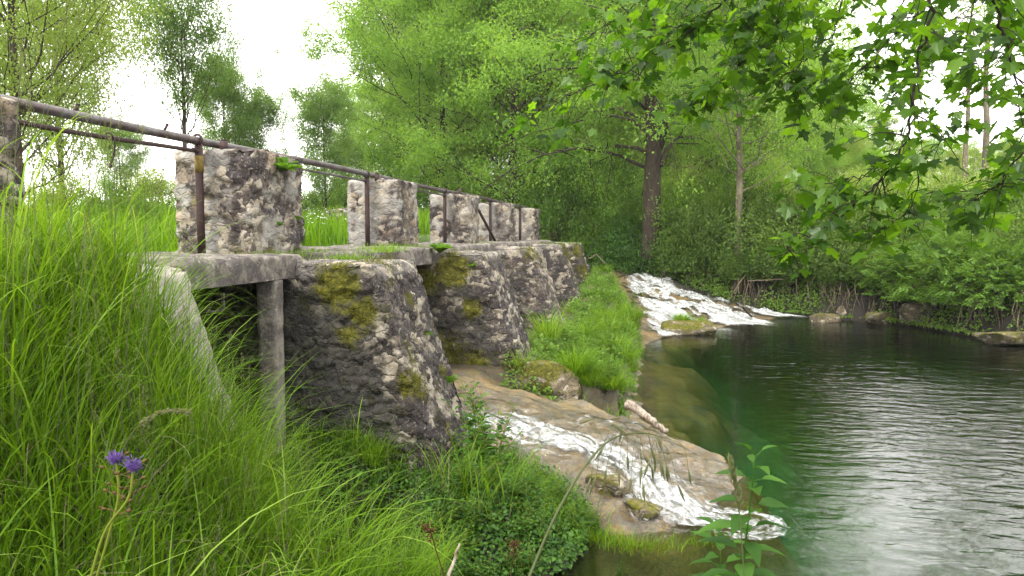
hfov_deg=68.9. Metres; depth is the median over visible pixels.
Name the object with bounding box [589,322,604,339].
herb
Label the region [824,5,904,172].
tree
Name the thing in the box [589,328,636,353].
grass tuft
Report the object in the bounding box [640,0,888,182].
tree
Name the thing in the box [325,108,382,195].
tree
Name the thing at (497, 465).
weed
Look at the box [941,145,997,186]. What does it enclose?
tree
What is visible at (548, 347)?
herb
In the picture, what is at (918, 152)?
tree
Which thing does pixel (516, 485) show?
weed
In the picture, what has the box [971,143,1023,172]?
tree
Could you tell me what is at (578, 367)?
grass tuft
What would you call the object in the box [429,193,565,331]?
stone pier
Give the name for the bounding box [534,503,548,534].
weed
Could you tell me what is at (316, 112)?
tree
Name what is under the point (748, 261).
shrub
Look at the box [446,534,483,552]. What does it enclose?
weed
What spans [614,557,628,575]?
leafy shoot
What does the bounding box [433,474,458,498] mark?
weed
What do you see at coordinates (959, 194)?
shrub
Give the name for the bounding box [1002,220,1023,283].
shrub
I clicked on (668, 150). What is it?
tree
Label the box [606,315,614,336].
herb
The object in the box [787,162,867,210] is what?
shrub
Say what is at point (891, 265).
shrub
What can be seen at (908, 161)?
tree
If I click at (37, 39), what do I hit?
tree
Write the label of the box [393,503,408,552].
herb
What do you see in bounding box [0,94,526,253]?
iron railing
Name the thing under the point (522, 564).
weed
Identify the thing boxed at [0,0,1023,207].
sky
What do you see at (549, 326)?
grass tuft
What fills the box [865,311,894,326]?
boulder
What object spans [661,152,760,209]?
shrub
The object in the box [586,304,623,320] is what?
grass tuft
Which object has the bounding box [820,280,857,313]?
hanging roots
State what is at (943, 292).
shrub
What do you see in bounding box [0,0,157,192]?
tree
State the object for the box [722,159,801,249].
shrub
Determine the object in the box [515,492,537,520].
weed
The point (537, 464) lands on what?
weed
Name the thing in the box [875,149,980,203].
shrub
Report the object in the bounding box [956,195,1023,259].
shrub
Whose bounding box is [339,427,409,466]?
grass tuft
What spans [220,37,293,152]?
tree
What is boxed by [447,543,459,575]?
reed stub
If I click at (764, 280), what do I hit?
dead branch
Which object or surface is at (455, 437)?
weed
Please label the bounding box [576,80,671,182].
tree
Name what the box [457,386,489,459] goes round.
leafy shoot
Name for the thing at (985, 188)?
shrub
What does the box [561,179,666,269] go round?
shrub
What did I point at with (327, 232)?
meadow grass
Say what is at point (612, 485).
boulder
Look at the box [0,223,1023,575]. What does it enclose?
ground
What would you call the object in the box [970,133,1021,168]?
tree
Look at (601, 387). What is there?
herb
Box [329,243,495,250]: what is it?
deck slab
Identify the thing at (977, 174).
shrub
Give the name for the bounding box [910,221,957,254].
shrub
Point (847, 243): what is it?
shrub
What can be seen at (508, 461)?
weed
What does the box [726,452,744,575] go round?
seeding stalk
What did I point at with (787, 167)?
shrub
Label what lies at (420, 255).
deck slab
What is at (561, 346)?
herb
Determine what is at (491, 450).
leafy shoot
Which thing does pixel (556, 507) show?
grass
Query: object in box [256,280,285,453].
concrete post
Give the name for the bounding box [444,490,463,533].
weed
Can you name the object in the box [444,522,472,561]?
weed
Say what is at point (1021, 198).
shrub
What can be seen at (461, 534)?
weed
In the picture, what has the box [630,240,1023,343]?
undergrowth
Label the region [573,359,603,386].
grass tuft
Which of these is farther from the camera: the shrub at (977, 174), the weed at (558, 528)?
the shrub at (977, 174)
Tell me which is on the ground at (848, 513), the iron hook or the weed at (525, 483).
the weed at (525, 483)
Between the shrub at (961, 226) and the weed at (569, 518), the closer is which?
the weed at (569, 518)
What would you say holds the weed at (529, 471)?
on the ground at (848, 513)
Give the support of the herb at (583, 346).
on the ground at (848, 513)
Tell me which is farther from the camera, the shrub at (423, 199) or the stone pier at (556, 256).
the shrub at (423, 199)
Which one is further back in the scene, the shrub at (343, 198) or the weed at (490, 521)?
the shrub at (343, 198)
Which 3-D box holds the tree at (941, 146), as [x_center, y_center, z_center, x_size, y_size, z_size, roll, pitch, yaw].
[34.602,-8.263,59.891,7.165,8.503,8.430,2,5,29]
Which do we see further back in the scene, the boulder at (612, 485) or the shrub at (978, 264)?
the shrub at (978, 264)
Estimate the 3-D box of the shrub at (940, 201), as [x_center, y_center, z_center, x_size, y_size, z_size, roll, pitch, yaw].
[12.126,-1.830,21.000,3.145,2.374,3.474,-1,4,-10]
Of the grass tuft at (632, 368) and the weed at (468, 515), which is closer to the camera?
the weed at (468, 515)
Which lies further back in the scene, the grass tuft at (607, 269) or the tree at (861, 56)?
the tree at (861, 56)
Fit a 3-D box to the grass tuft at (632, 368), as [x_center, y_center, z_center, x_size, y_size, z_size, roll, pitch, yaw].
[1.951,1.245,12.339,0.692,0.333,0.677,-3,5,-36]
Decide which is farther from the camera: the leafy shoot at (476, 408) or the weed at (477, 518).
the leafy shoot at (476, 408)
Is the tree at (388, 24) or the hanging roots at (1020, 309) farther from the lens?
the tree at (388, 24)
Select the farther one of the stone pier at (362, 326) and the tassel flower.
the stone pier at (362, 326)
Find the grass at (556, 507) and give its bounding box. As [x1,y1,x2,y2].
[447,448,616,544]
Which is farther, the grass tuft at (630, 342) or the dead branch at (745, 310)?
the dead branch at (745, 310)
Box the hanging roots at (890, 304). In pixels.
[875,282,912,322]
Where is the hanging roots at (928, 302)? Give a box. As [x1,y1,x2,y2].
[912,276,963,315]
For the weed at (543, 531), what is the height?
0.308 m
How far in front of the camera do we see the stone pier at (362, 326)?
6.08 m
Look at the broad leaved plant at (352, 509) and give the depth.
5.54 m
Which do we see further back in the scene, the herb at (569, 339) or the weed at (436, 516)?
the herb at (569, 339)
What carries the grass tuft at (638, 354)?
on the ground at (848, 513)
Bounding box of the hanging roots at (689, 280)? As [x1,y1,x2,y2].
[623,268,731,293]
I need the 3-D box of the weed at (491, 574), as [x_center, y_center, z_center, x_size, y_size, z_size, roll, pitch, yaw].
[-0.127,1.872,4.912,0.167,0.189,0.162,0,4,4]
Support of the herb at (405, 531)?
on the ground at (848, 513)
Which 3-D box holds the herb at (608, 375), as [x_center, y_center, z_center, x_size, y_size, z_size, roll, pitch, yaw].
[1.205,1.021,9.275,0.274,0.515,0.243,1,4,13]
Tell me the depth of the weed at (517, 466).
5.64 m
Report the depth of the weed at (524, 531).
5.14 m
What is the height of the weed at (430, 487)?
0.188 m
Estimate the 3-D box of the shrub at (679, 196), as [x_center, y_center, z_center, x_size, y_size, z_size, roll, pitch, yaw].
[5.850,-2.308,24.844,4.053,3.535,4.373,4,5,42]
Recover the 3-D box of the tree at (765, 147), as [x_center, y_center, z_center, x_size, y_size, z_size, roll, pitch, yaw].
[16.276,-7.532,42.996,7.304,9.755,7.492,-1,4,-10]
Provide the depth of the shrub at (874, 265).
19.62 m
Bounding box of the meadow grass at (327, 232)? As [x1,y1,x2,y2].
[17,194,429,252]
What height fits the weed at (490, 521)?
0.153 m
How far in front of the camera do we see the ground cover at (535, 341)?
12.42 m
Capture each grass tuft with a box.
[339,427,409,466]
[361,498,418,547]
[493,345,551,374]
[496,347,540,376]
[521,296,580,338]
[542,341,609,377]
[553,324,585,338]
[566,339,603,362]
[570,320,612,338]
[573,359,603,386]
[585,312,629,334]
[585,355,636,380]
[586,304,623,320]
[588,284,615,299]
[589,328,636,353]
[589,362,609,382]
[589,367,635,390]
[593,307,628,321]
[597,261,613,272]
[607,338,644,363]
[609,292,624,301]
[612,313,641,332]
[613,298,633,310]
[615,303,650,323]
[615,322,641,334]
[617,304,644,321]
[619,333,640,350]
[620,369,638,395]
[628,357,645,372]
[631,346,644,359]
[669,312,694,320]
[687,316,706,320]
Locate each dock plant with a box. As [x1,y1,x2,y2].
[418,519,444,575]
[504,536,522,575]
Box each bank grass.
[0,145,557,575]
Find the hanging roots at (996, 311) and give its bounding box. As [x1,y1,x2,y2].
[952,292,1002,336]
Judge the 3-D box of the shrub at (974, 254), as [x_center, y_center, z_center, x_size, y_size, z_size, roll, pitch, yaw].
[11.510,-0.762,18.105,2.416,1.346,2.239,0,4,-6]
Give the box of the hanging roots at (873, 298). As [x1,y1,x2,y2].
[861,287,898,323]
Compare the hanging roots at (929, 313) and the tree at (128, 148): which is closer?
the hanging roots at (929, 313)
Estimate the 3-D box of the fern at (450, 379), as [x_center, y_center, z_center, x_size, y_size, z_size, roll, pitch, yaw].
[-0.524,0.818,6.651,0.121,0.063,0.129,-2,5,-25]
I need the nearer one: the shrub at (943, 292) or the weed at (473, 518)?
the weed at (473, 518)
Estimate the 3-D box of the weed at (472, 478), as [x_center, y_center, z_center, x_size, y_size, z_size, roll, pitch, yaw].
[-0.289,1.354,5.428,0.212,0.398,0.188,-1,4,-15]
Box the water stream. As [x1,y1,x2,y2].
[458,388,789,539]
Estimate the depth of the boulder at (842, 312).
20.37 m
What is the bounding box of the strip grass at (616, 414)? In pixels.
[479,264,649,420]
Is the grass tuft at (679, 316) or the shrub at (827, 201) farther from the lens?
the shrub at (827, 201)
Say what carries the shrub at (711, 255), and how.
on the ground at (848, 513)
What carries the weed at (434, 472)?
on the ground at (848, 513)
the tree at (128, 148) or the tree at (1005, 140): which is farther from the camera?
the tree at (1005, 140)
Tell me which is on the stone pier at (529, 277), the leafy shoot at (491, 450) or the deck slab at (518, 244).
the deck slab at (518, 244)
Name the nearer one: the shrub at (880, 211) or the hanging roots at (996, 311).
the hanging roots at (996, 311)
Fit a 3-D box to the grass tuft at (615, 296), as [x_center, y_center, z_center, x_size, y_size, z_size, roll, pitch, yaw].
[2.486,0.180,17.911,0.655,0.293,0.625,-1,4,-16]
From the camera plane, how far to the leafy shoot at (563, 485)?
5.82 m
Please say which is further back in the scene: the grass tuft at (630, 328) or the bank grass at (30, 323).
the grass tuft at (630, 328)
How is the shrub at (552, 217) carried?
on the ground at (848, 513)
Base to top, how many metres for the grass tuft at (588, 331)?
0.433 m
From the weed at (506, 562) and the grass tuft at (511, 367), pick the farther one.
the grass tuft at (511, 367)
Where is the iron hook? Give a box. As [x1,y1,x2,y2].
[106,132,115,167]
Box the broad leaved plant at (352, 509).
[325,470,376,541]
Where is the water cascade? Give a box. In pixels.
[611,268,799,335]
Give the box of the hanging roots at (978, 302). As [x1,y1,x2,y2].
[953,289,981,328]
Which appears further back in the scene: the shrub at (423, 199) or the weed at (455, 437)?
the shrub at (423, 199)
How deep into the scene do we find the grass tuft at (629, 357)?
11.17 m
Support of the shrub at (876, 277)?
on the ground at (848, 513)
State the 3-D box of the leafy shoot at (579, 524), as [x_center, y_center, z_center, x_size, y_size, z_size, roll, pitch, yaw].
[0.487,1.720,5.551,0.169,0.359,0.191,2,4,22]
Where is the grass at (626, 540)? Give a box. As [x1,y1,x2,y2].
[518,447,740,556]
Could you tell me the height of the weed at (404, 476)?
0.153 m
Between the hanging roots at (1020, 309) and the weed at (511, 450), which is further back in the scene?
the hanging roots at (1020, 309)
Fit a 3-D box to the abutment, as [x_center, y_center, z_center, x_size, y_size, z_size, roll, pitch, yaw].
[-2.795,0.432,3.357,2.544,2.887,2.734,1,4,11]
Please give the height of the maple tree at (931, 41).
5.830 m
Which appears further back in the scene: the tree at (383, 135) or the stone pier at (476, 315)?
the tree at (383, 135)
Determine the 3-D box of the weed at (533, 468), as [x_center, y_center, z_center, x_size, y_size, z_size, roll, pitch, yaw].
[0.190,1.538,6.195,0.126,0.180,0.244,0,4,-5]
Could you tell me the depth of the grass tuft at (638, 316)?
15.72 m
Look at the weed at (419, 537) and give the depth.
5.17 m
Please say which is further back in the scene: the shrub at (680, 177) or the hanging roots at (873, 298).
the shrub at (680, 177)
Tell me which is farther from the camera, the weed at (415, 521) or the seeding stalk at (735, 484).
the weed at (415, 521)
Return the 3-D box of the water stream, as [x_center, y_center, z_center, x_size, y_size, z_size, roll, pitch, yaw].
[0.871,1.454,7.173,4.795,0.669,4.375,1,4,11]
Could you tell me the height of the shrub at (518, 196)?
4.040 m
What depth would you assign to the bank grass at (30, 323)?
3.06 m
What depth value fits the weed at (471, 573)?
4.84 m
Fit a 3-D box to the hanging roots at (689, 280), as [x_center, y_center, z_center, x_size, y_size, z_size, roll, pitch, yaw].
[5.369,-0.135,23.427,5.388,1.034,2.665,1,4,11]
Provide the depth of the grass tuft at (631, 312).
15.60 m
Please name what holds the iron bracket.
attached to the deck slab at (247, 268)
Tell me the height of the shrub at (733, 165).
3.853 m
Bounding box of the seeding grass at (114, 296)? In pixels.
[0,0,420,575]
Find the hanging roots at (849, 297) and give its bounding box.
[826,280,884,319]
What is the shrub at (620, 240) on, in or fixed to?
on the ground at (848, 513)
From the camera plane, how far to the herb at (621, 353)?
11.00 m
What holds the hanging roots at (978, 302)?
hanging from the ground at (848, 513)
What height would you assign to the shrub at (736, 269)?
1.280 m
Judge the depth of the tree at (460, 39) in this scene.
28.00 m
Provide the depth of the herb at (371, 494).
5.70 m
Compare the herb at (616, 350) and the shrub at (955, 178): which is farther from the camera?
the shrub at (955, 178)
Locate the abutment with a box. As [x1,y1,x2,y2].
[0,96,257,489]
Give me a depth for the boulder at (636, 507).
5.91 m
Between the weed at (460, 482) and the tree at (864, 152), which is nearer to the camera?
the weed at (460, 482)
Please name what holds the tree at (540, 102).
on the ground at (848, 513)
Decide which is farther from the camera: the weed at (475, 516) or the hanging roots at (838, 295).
the hanging roots at (838, 295)
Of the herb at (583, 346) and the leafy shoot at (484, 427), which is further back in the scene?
the herb at (583, 346)
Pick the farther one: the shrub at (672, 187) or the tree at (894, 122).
the tree at (894, 122)
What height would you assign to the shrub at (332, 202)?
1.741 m
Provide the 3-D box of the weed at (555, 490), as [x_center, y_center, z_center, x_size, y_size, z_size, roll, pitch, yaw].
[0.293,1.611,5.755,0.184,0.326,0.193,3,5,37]
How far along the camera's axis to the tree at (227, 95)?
30.45 m
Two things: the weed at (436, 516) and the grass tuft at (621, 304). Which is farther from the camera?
the grass tuft at (621, 304)
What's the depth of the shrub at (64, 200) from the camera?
14.77 m
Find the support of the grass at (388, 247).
on the stone pier at (362, 326)
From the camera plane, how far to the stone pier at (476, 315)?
9.69 m
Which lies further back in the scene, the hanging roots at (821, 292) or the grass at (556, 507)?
the hanging roots at (821, 292)
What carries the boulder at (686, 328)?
on the ground at (848, 513)
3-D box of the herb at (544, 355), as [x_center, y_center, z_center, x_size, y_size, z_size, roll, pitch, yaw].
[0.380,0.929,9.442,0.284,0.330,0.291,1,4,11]
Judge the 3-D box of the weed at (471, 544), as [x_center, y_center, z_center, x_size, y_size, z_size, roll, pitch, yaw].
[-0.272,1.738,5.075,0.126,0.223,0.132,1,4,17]
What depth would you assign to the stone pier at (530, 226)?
21.09 m
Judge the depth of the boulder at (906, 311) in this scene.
18.51 m
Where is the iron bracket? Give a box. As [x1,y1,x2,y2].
[205,292,224,313]
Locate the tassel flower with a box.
[90,449,146,575]
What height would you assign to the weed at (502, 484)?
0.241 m
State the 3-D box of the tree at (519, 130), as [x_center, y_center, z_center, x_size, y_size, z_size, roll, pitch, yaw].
[1.527,-8.043,39.991,7.412,8.796,8.720,-1,4,-17]
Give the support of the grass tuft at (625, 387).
on the ground at (848, 513)
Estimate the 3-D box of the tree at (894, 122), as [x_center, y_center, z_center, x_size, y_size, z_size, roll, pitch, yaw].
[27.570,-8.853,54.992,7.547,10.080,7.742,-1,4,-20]
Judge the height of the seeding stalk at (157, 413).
0.669 m
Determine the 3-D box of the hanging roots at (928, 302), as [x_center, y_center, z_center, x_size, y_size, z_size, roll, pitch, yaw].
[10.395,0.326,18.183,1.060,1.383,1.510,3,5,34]
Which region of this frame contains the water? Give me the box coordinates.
[641,316,1023,575]
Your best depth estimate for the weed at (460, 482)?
5.38 m
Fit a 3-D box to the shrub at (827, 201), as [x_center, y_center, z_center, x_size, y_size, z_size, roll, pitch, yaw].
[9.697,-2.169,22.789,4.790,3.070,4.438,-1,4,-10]
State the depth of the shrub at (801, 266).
21.24 m
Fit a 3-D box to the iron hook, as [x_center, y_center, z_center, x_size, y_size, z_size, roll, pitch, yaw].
[-2.889,-0.992,5.371,0.074,0.258,0.035,1,4,11]
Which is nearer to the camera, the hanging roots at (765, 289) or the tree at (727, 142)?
the hanging roots at (765, 289)
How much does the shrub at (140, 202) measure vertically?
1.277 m
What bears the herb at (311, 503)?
on the ground at (848, 513)
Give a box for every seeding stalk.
[109,407,192,569]
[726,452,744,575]
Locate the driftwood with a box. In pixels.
[624,399,667,433]
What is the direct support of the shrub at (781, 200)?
on the ground at (848, 513)
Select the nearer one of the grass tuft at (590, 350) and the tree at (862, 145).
the grass tuft at (590, 350)
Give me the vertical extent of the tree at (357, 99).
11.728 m
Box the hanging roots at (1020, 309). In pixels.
[1008,288,1023,331]
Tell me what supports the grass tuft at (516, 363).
on the ground at (848, 513)
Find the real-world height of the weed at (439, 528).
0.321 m
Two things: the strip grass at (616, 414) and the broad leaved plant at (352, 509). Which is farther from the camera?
the strip grass at (616, 414)
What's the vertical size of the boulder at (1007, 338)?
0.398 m
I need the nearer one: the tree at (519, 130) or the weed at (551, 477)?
the weed at (551, 477)
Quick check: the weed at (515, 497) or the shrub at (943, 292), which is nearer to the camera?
the weed at (515, 497)
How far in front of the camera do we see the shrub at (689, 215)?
23.29 m
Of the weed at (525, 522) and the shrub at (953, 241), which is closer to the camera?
the weed at (525, 522)
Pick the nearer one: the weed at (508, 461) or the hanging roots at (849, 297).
the weed at (508, 461)
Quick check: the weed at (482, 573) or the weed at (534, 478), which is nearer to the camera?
the weed at (482, 573)
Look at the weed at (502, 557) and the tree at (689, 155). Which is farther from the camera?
the tree at (689, 155)
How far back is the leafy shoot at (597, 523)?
5.74 m
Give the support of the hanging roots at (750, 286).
hanging from the ground at (848, 513)
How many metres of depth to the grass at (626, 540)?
5.57 m
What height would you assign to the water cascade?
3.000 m
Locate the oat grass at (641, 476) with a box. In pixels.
[528,419,691,575]
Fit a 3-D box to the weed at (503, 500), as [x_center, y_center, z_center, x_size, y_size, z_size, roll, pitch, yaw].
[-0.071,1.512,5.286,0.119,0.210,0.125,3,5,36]
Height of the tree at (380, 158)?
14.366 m
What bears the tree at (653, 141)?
on the ground at (848, 513)
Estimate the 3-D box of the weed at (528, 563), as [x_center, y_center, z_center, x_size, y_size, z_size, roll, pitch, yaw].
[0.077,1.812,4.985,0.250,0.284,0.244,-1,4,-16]
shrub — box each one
[25,165,110,221]
[55,175,172,228]
[107,158,176,210]
[301,181,343,212]
[312,173,362,207]
[392,172,434,212]
[448,172,506,201]
[501,130,598,220]
[520,127,618,249]
[551,154,633,265]
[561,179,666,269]
[580,204,678,273]
[591,221,700,277]
[600,137,644,217]
[628,167,727,270]
[631,154,708,209]
[639,176,756,274]
[642,170,693,212]
[653,253,712,281]
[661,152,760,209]
[664,169,790,273]
[668,249,731,272]
[696,226,732,270]
[702,242,772,280]
[706,159,826,267]
[715,148,789,204]
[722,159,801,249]
[724,242,781,273]
[734,141,822,192]
[740,188,858,274]
[753,243,825,282]
[765,167,879,249]
[774,241,829,274]
[781,201,921,278]
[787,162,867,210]
[800,243,879,284]
[819,175,883,238]
[821,244,887,280]
[828,160,908,209]
[842,177,945,247]
[849,238,920,285]
[850,232,892,277]
[852,231,947,298]
[866,167,986,216]
[868,187,961,246]
[869,237,930,279]
[873,214,1014,305]
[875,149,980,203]
[890,245,967,292]
[901,181,970,224]
[903,248,986,284]
[905,192,1022,249]
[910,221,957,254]
[912,225,1023,309]
[915,167,1012,236]
[925,154,1023,214]
[942,235,1005,278]
[947,242,1023,298]
[949,149,1012,187]
[955,193,1023,241]
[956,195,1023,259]
[956,238,1023,289]
[997,160,1023,237]
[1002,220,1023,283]
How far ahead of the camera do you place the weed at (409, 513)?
5.44 m
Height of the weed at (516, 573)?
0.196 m
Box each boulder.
[511,360,582,400]
[585,473,632,497]
[623,498,662,520]
[661,320,717,341]
[809,313,841,323]
[836,306,846,315]
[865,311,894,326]
[899,301,935,325]
[971,331,1023,347]
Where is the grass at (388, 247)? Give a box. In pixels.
[214,240,592,260]
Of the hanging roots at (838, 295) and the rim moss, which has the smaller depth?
the rim moss
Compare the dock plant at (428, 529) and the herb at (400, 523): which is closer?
the dock plant at (428, 529)
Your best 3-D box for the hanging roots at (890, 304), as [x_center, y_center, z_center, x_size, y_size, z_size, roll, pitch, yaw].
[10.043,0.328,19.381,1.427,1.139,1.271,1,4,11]
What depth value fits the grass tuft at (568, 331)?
12.15 m
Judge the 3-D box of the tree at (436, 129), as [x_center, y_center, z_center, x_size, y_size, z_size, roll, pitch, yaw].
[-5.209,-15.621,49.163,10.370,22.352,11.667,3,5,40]
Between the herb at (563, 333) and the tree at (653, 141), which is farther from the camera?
the tree at (653, 141)
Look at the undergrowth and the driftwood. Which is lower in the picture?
the driftwood
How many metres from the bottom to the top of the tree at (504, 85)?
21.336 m
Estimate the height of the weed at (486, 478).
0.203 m
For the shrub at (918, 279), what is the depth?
18.38 m
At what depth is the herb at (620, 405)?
9.35 m
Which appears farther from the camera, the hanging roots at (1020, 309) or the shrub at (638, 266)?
the shrub at (638, 266)
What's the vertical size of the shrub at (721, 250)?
3.293 m
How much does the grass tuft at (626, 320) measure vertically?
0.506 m
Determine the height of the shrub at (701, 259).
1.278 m
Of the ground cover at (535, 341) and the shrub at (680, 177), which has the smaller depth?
the ground cover at (535, 341)
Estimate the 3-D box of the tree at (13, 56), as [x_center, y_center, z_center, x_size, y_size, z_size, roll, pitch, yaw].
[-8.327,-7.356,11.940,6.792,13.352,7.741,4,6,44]
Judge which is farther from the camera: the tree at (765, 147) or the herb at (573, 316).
the tree at (765, 147)
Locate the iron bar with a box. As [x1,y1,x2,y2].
[478,209,495,240]
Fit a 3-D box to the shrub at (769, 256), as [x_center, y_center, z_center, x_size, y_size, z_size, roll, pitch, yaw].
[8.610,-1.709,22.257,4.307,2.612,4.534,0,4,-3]
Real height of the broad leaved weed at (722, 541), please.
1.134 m
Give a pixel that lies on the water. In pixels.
(829, 325)
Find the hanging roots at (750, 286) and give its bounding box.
[727,275,758,305]
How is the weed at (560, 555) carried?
on the ground at (848, 513)
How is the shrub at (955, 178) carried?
on the ground at (848, 513)
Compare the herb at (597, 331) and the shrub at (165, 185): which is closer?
the herb at (597, 331)
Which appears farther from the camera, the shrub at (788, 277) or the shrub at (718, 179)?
the shrub at (718, 179)
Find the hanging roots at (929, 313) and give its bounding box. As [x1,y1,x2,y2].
[923,299,938,332]
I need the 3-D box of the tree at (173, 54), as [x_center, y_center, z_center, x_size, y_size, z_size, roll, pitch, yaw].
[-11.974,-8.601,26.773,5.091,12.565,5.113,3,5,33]
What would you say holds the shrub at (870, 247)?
on the ground at (848, 513)
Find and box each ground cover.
[313,430,595,575]
[500,262,643,415]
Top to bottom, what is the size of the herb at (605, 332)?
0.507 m
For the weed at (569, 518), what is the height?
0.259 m
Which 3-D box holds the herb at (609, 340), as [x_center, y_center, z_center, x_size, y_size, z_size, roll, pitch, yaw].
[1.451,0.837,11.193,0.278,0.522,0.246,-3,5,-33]
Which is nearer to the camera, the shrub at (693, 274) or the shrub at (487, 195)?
the shrub at (693, 274)
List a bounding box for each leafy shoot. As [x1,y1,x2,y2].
[440,371,504,463]
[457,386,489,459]
[458,406,499,471]
[483,402,522,471]
[557,470,572,504]
[568,494,587,536]
[580,500,602,532]
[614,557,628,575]
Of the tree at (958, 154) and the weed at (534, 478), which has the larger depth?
the tree at (958, 154)
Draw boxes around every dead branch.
[741,296,759,316]
[747,275,783,281]
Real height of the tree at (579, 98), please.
22.106 m
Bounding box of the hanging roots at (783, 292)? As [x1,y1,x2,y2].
[761,280,797,309]
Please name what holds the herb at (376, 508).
on the ground at (848, 513)
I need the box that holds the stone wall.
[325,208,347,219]
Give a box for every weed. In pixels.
[396,469,414,483]
[396,499,425,528]
[406,511,422,535]
[406,529,438,548]
[419,473,442,498]
[421,447,444,481]
[430,495,444,528]
[432,502,454,539]
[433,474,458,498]
[441,480,469,505]
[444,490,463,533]
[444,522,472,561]
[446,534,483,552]
[448,430,461,457]
[449,450,466,484]
[449,521,461,544]
[451,428,463,449]
[451,452,473,499]
[453,480,470,502]
[454,518,471,549]
[457,488,481,540]
[457,560,484,575]
[460,445,479,497]
[461,496,488,530]
[463,496,481,540]
[465,526,480,556]
[465,551,491,575]
[468,505,482,533]
[478,468,496,489]
[480,447,507,480]
[480,457,495,481]
[482,556,505,575]
[484,461,501,488]
[484,507,503,537]
[489,510,502,525]
[494,449,520,472]
[496,470,511,497]
[496,491,509,512]
[498,466,530,502]
[499,541,511,571]
[500,550,515,575]
[502,516,530,542]
[505,440,518,462]
[506,469,537,503]
[508,455,529,478]
[508,468,525,512]
[508,515,524,537]
[509,498,531,531]
[512,531,545,574]
[514,551,526,575]
[514,555,524,575]
[515,464,540,481]
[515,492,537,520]
[516,504,537,533]
[527,463,545,495]
[529,460,543,476]
[531,456,542,475]
[533,512,549,550]
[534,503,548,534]
[535,493,552,521]
[536,468,561,486]
[546,479,560,504]
[547,514,564,539]
[549,546,565,565]
[566,503,575,531]
[689,442,788,575]
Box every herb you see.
[299,477,324,523]
[362,480,376,505]
[366,487,385,517]
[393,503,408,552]
[393,510,418,548]
[532,347,553,360]
[538,339,561,357]
[555,337,565,357]
[559,321,567,341]
[566,328,578,354]
[570,314,578,328]
[577,337,588,355]
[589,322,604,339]
[589,341,613,362]
[595,287,606,307]
[596,324,611,344]
[597,368,610,391]
[600,349,618,381]
[604,327,615,356]
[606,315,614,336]
[611,345,626,359]
[615,344,626,361]
[616,389,627,414]
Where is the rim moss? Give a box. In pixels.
[563,488,681,555]
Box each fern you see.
[273,157,306,171]
[430,243,453,252]
[447,376,458,383]
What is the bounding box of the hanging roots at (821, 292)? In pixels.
[796,277,845,311]
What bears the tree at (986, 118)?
on the ground at (848, 513)
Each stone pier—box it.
[173,148,468,476]
[347,178,532,366]
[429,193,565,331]
[478,202,581,307]
[515,207,590,285]
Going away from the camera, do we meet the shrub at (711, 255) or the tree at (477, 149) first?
the shrub at (711, 255)
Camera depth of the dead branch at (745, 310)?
18.84 m
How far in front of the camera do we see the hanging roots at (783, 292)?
21.62 m
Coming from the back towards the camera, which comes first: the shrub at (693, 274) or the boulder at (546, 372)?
the shrub at (693, 274)
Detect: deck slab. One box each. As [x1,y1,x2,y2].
[102,251,302,289]
[173,246,435,265]
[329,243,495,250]
[423,241,531,246]
[514,240,552,243]
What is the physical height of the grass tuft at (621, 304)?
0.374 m
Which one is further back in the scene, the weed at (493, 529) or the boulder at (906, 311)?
the boulder at (906, 311)
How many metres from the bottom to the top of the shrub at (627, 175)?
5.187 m
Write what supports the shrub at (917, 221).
on the ground at (848, 513)
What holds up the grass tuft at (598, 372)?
on the ground at (848, 513)
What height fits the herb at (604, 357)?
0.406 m
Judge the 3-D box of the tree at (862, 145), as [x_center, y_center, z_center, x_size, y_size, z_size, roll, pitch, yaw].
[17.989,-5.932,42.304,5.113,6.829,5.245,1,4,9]
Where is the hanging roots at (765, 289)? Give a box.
[753,278,779,306]
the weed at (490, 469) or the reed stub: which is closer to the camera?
the reed stub
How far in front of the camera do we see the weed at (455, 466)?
5.53 m
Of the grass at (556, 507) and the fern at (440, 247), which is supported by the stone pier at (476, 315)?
the fern at (440, 247)
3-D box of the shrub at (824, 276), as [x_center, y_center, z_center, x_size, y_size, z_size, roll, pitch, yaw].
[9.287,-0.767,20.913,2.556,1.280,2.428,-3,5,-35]
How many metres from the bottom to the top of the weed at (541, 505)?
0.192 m
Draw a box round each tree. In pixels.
[0,0,131,142]
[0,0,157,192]
[0,0,196,214]
[69,88,158,198]
[110,0,265,146]
[164,6,269,149]
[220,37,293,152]
[266,18,361,216]
[278,0,559,200]
[292,75,393,187]
[314,0,460,178]
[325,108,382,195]
[357,78,462,204]
[359,0,640,207]
[369,1,483,192]
[407,46,547,192]
[426,0,704,187]
[436,1,541,180]
[439,4,507,191]
[454,0,859,275]
[482,62,587,201]
[502,0,1023,280]
[527,2,639,166]
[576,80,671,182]
[584,0,921,293]
[587,26,721,177]
[606,0,822,195]
[623,62,732,183]
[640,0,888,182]
[665,71,784,182]
[745,78,850,170]
[746,47,910,180]
[750,119,859,191]
[805,124,874,191]
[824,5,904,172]
[831,145,910,195]
[843,96,934,187]
[876,159,928,190]
[893,0,1016,183]
[893,143,940,187]
[914,134,981,189]
[916,143,992,188]
[931,0,1020,187]
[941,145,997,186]
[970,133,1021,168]
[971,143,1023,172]
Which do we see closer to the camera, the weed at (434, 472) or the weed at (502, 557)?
the weed at (502, 557)

